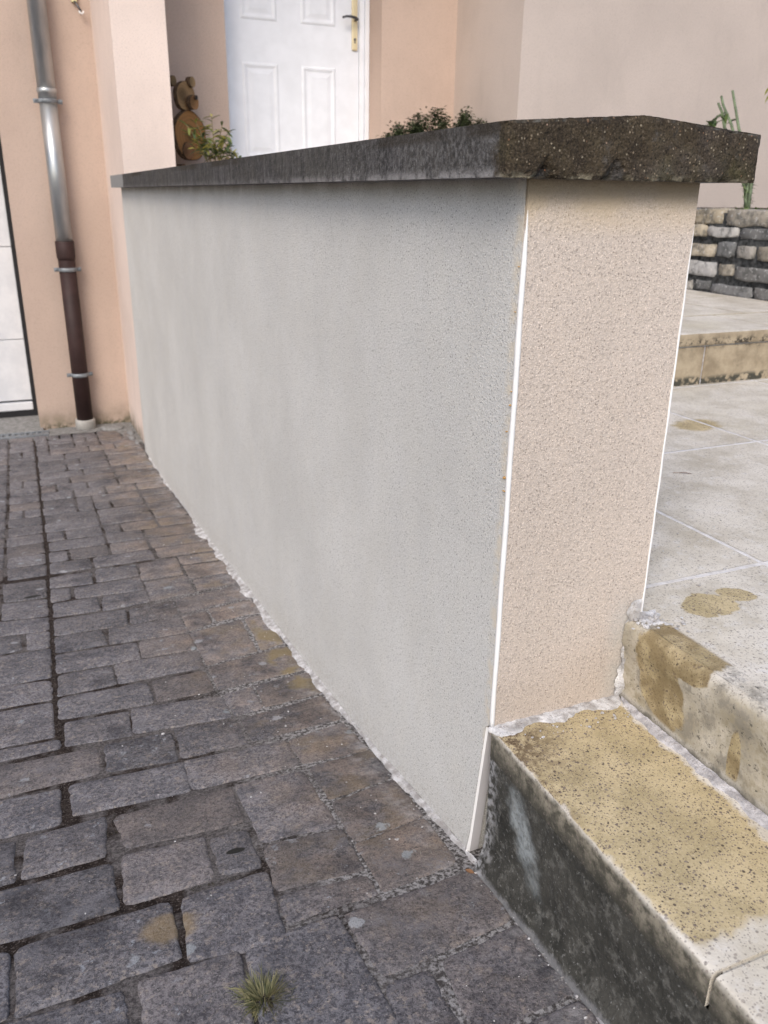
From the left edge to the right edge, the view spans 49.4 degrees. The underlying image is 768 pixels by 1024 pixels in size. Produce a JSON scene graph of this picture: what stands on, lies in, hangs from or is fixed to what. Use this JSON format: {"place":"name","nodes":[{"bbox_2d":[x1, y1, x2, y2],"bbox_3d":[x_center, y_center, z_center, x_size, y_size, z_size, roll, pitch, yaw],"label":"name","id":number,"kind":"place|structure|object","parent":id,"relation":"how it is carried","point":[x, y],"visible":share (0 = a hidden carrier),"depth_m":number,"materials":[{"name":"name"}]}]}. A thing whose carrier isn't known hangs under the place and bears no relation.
{"place":"outdoors","nodes":[
{"label":"outdoors","id":0,"kind":"place"},
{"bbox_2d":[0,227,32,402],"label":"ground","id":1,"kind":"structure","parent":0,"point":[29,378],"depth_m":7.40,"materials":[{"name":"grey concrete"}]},
{"bbox_2d":[3,433,47,442],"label":"concrete kerb","id":2,"kind":"structure","parent":1,"relation":"on","point":[27,434],"depth_m":5.88,"materials":[{"name":"grey concrete"}]},
{"bbox_2d":[0,430,48,438],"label":"drain grate","id":3,"kind":"object","parent":2,"relation":"on","point":[31,433],"visible":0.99,"depth_m":5.89,"materials":[{"name":"grey metal"}]},
{"bbox_2d":[0,0,767,443],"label":"house","id":4,"kind":"structure","parent":1,"relation":"on","point":[270,76],"depth_m":5.76,"materials":[{"name":"painted render"}]},
{"bbox_2d":[0,140,37,417],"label":"garage door","id":5,"kind":"structure","parent":4,"relation":"in","point":[15,361],"depth_m":6.12,"materials":[{"name":"white metal"}]},
{"bbox_2d":[0,415,42,433],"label":"threshold","id":6,"kind":"object","parent":4,"relation":"attached to","point":[19,424],"visible":0.82,"depth_m":6.12,"materials":[{"name":"stone"}]},
{"bbox_2d":[26,0,95,432],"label":"downpipe","id":7,"kind":"object","parent":4,"relation":"attached to","point":[48,102],"visible":1,"depth_m":5.54,"materials":[{"name":"metal"}]},
{"bbox_2d":[71,0,83,14],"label":"wall hook","id":8,"kind":"object","parent":4,"relation":"attached to","point":[77,5],"depth_m":5.27,"materials":[{"name":"beige plastic"}]},
{"bbox_2d":[225,0,358,157],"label":"door","id":9,"kind":"structure","parent":4,"relation":"in","point":[293,64],"depth_m":5.94,"materials":[{"name":"white paint"}]},
{"bbox_2d":[110,115,760,864],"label":"garden wall","id":10,"kind":"structure","parent":1,"relation":"on","point":[406,403],"depth_m":1.45,"materials":[{"name":"white paint"}]},
{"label":"platform bed","id":11,"kind":"structure","parent":1,"relation":"on","visible":0},
{"bbox_2d":[683,289,767,316],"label":"platform","id":12,"kind":"structure","parent":11,"relation":"on","point":[698,303],"depth_m":3.98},
{"bbox_2d":[48,422,143,443],"bbox_3d":[-2.007,-0.521,5.821,0.600,0.047,0.866,-8,22,-22],"label":"concrete margin","id":13,"kind":"object","parent":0,"point":[74,430],"visible":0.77,"depth_m":6.02,"materials":[{"name":"grey concrete"}]},
{"bbox_2d":[101,424,123,430],"bbox_3d":[-1.978,-0.613,6.081,0.164,0.032,0.170,-8,22,-22],"label":"flat stone","id":14,"kind":"object","parent":13,"relation":"on","point":[111,427],"visible":0.99,"depth_m":6.04,"materials":[{"name":"stone"}]},
{"bbox_2d":[127,430,134,434],"bbox_3d":[-1.795,-0.563,5.928,0.051,0.036,0.108,-8,22,-22],"label":"pebble","id":15,"kind":"object","parent":13,"relation":"on","point":[130,432],"visible":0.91,"depth_m":5.90,"materials":[{"name":"grey stone"}]},
{"bbox_2d":[170,75,205,165],"bbox_3d":[-1.246,-2.461,5.369,0.292,0.606,0.149,-19,28,-41],"label":"log slice bear","id":16,"kind":"object","parent":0,"point":[185,98],"visible":0.73,"depth_m":5.31},
{"bbox_2d":[179,113,241,162],"bbox_3d":[-1.076,-2.258,5.160,0.410,0.378,0.286,-8,22,-22],"label":"variegated plant","id":17,"kind":"object","parent":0,"point":[205,146],"visible":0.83,"depth_m":5.13,"materials":[{"name":"green plant"}]},
{"bbox_2d":[0,430,599,1023],"bbox_3d":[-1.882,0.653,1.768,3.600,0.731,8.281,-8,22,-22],"label":"paving","id":18,"kind":"structure","parent":0,"point":[326,972],"depth_m":1.68,"materials":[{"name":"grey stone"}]},
{"bbox_2d":[1,746,241,927],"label":"moss","id":19,"kind":"object","parent":18,"relation":"on","point":[198,885],"visible":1,"depth_m":1.49,"materials":[{"name":"plant"}]},
{"bbox_2d":[226,961,300,1022],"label":"grass tuft","id":20,"kind":"object","parent":18,"relation":"on","point":[262,992],"visible":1,"depth_m":1.22,"materials":[{"name":"green plant"}]},
{"bbox_2d":[14,498,767,1022],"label":"mortar crumbs","id":21,"kind":"object","parent":18,"relation":"on","point":[532,736],"visible":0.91,"depth_m":1.42,"materials":[{"name":"grey concrete"}]},
{"bbox_2d":[474,621,767,1023],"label":"garden steps","id":22,"kind":"structure","parent":18,"relation":"on","point":[621,868],"depth_m":1.20,"materials":[{"name":"beige stone"}]},
{"bbox_2d":[376,105,486,137],"bbox_3d":[0.336,-2.525,5.736,0.867,0.503,0.398,-8,22,-22],"label":"dark shrub","id":23,"kind":"object","parent":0,"point":[420,126],"visible":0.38,"depth_m":5.66,"materials":[{"name":"green plant"}]},
{"bbox_2d":[638,378,767,707],"bbox_3d":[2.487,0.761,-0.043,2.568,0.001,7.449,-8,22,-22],"label":"terrace","id":24,"kind":"structure","parent":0,"point":[728,487],"depth_m":1.78,"materials":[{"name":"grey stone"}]},
{"bbox_2d":[673,312,767,386],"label":"platform step","id":25,"kind":"object","parent":24,"relation":"on","point":[722,348],"visible":0.16,"depth_m":3.24,"materials":[{"name":"beige stone"}]},
{"bbox_2d":[687,208,767,300],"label":"stone wall","id":26,"kind":"structure","parent":24,"relation":"on","point":[729,254],"depth_m":4.37,"materials":[{"name":"stone"}]},
{"bbox_2d":[697,207,766,208],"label":"planting soil","id":27,"kind":"structure","parent":0,"point":[719,207],"depth_m":6.06,"materials":[{"name":"brown soil"}]},
{"bbox_2d":[705,90,767,209],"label":"tall stemmed plant","id":28,"kind":"object","parent":27,"relation":"on","point":[747,188],"visible":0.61,"depth_m":4.47,"materials":[{"name":"green plant"}]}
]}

